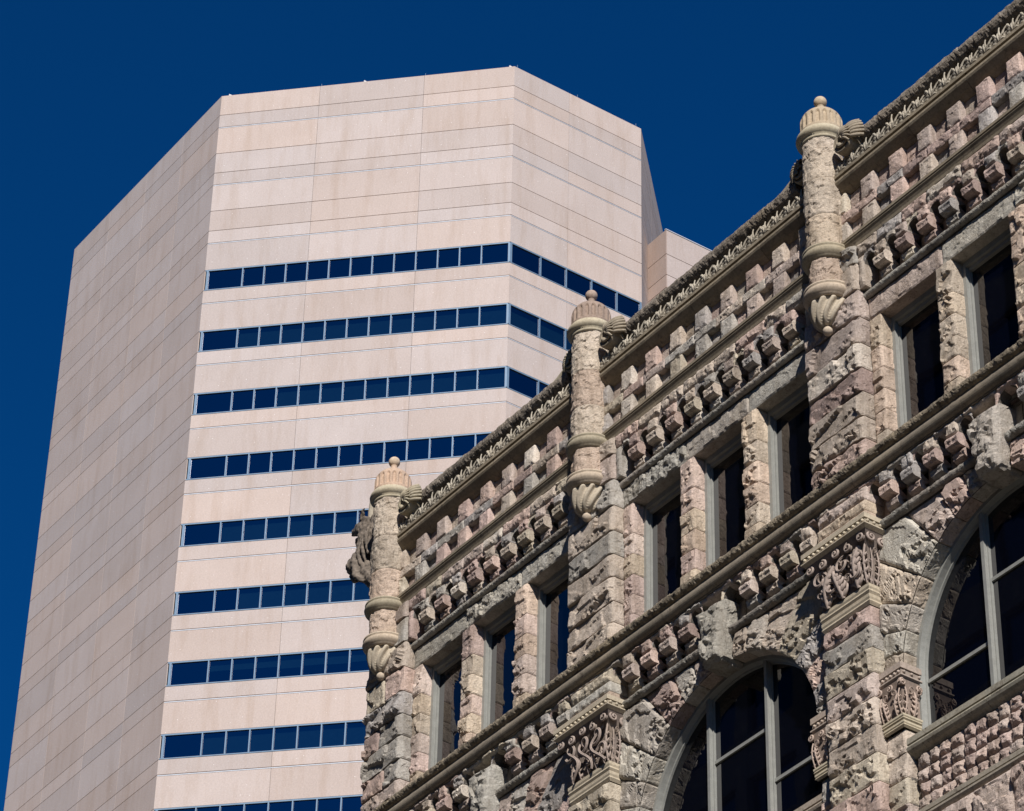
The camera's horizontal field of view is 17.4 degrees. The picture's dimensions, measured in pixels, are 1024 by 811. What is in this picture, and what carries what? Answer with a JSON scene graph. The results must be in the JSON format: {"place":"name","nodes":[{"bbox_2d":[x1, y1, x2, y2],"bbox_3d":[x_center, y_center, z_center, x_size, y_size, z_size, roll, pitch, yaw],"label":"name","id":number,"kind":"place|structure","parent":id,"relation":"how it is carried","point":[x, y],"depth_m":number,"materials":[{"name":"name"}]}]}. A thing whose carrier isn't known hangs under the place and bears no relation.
{"place":"outdoors","nodes":[
{"label":"outdoors","id":0,"kind":"place"},
{"bbox_2d":[4,65,711,810],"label":"office tower","id":1,"kind":"structure","parent":0,"point":[296,319],"depth_m":166.20,"materials":[{"name":"beige stone"}]},
{"bbox_2d":[154,794,362,810],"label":"ribbon window","id":2,"kind":"structure","parent":1,"relation":"in","point":[349,802],"depth_m":149.79,"materials":[{"name":"blue glass"}]},
{"bbox_2d":[159,720,365,759],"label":"ribbon window","id":3,"kind":"structure","parent":1,"relation":"in","point":[341,733],"depth_m":152.15,"materials":[{"name":"blue glass"}]},
{"bbox_2d":[166,647,368,686],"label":"ribbon window","id":4,"kind":"structure","parent":1,"relation":"in","point":[350,660],"depth_m":154.47,"materials":[{"name":"blue glass"}]},
{"bbox_2d":[173,578,369,615],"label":"ribbon window","id":5,"kind":"structure","parent":1,"relation":"in","point":[335,590],"depth_m":156.83,"materials":[{"name":"blue glass"}]},
{"bbox_2d":[179,509,368,546],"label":"ribbon window","id":6,"kind":"structure","parent":1,"relation":"in","point":[334,522],"depth_m":159.18,"materials":[{"name":"blue glass"}]},
{"bbox_2d":[186,432,490,479],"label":"ribbon window","id":7,"kind":"structure","parent":1,"relation":"in","point":[450,446],"depth_m":161.09,"materials":[{"name":"blue glass"}]},
{"bbox_2d":[192,366,506,415],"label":"ribbon window","id":8,"kind":"structure","parent":1,"relation":"in","point":[488,378],"depth_m":163.31,"materials":[{"name":"blue glass"}]},
{"bbox_2d":[198,303,508,351],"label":"ribbon window","id":9,"kind":"structure","parent":1,"relation":"in","point":[492,314],"depth_m":165.64,"materials":[{"name":"blue glass"}]},
{"bbox_2d":[204,242,509,290],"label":"ribbon window","id":10,"kind":"structure","parent":1,"relation":"in","point":[492,253],"depth_m":167.96,"materials":[{"name":"blue glass"}]},
{"bbox_2d":[506,366,548,398],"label":"ribbon window","id":11,"kind":"structure","parent":1,"relation":"in","point":[519,382],"depth_m":162.68,"materials":[{"name":"blue glass"}]},
{"bbox_2d":[508,303,571,350],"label":"ribbon window","id":12,"kind":"structure","parent":1,"relation":"in","point":[521,319],"depth_m":165.36,"materials":[{"name":"blue glass"}]},
{"bbox_2d":[509,242,641,317],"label":"ribbon window","id":13,"kind":"structure","parent":1,"relation":"in","point":[521,257],"depth_m":168.54,"materials":[{"name":"blue glass"}]},
{"bbox_2d":[0,0,1013,810],"label":"sky","id":14,"kind":"structure","parent":0,"point":[94,94],"materials":[{"name":"blue"}]},
{"bbox_2d":[345,0,1023,810],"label":"stone building","id":15,"kind":"structure","parent":0,"point":[733,522],"depth_m":50.17,"materials":[{"name":"brown stone"}]},
{"bbox_2d":[428,645,461,768],"bbox_3d":[-0.978,5.232,56.302,0.162,2.565,1.253,24,-42,-27],"label":"window","id":16,"kind":"structure","parent":15,"relation":"in","point":[446,674],"depth_m":56.70,"materials":[{"name":"black glass"}]},
{"bbox_2d":[481,605,515,729],"bbox_3d":[-0.081,4.488,55.274,0.162,2.565,1.253,24,-42,-27],"label":"window","id":17,"kind":"structure","parent":15,"relation":"in","point":[499,635],"depth_m":55.67,"materials":[{"name":"black glass"}]},
{"bbox_2d":[536,563,569,690],"bbox_3d":[0.815,3.744,54.246,0.162,2.565,1.253,24,-42,-27],"label":"window","id":18,"kind":"structure","parent":15,"relation":"in","point":[553,610],"depth_m":54.65,"materials":[{"name":"black glass"}]},
{"bbox_2d":[643,478,681,611],"bbox_3d":[2.488,2.355,52.327,0.162,2.565,1.267,24,-42,-27],"label":"window","id":19,"kind":"structure","parent":15,"relation":"in","point":[662,556],"depth_m":52.70,"materials":[{"name":"black glass"}]},
{"bbox_2d":[704,433,745,566],"bbox_3d":[3.391,1.605,51.291,0.162,2.565,1.267,24,-42,-27],"label":"window","id":20,"kind":"structure","parent":15,"relation":"in","point":[724,511],"depth_m":51.65,"materials":[{"name":"black glass"}]},
{"bbox_2d":[651,655,821,810],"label":"arched window","id":21,"kind":"structure","parent":15,"relation":"in","point":[746,746],"depth_m":48.81,"materials":[{"name":"black glass"}]},
{"bbox_2d":[767,382,812,519],"bbox_3d":[4.295,0.855,50.254,0.162,2.565,1.267,24,-42,-27],"label":"window","id":22,"kind":"structure","parent":15,"relation":"in","point":[789,447],"depth_m":50.62,"materials":[{"name":"black glass"}]},
{"bbox_2d":[891,284,943,427],"bbox_3d":[5.978,-0.542,48.324,0.162,2.565,1.267,24,-42,-27],"label":"window","id":23,"kind":"structure","parent":15,"relation":"in","point":[918,371],"depth_m":48.67,"materials":[{"name":"black glass"}]},
{"bbox_2d":[916,471,1023,729],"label":"arched window","id":24,"kind":"structure","parent":15,"relation":"in","point":[971,635],"depth_m":45.38,"materials":[{"name":"black glass"}]},
{"bbox_2d":[961,228,1018,375],"bbox_3d":[6.881,-1.293,47.287,0.162,2.565,1.267,24,-42,-27],"label":"window","id":25,"kind":"structure","parent":15,"relation":"in","point":[988,275],"depth_m":47.62,"materials":[{"name":"black glass"}]}
]}

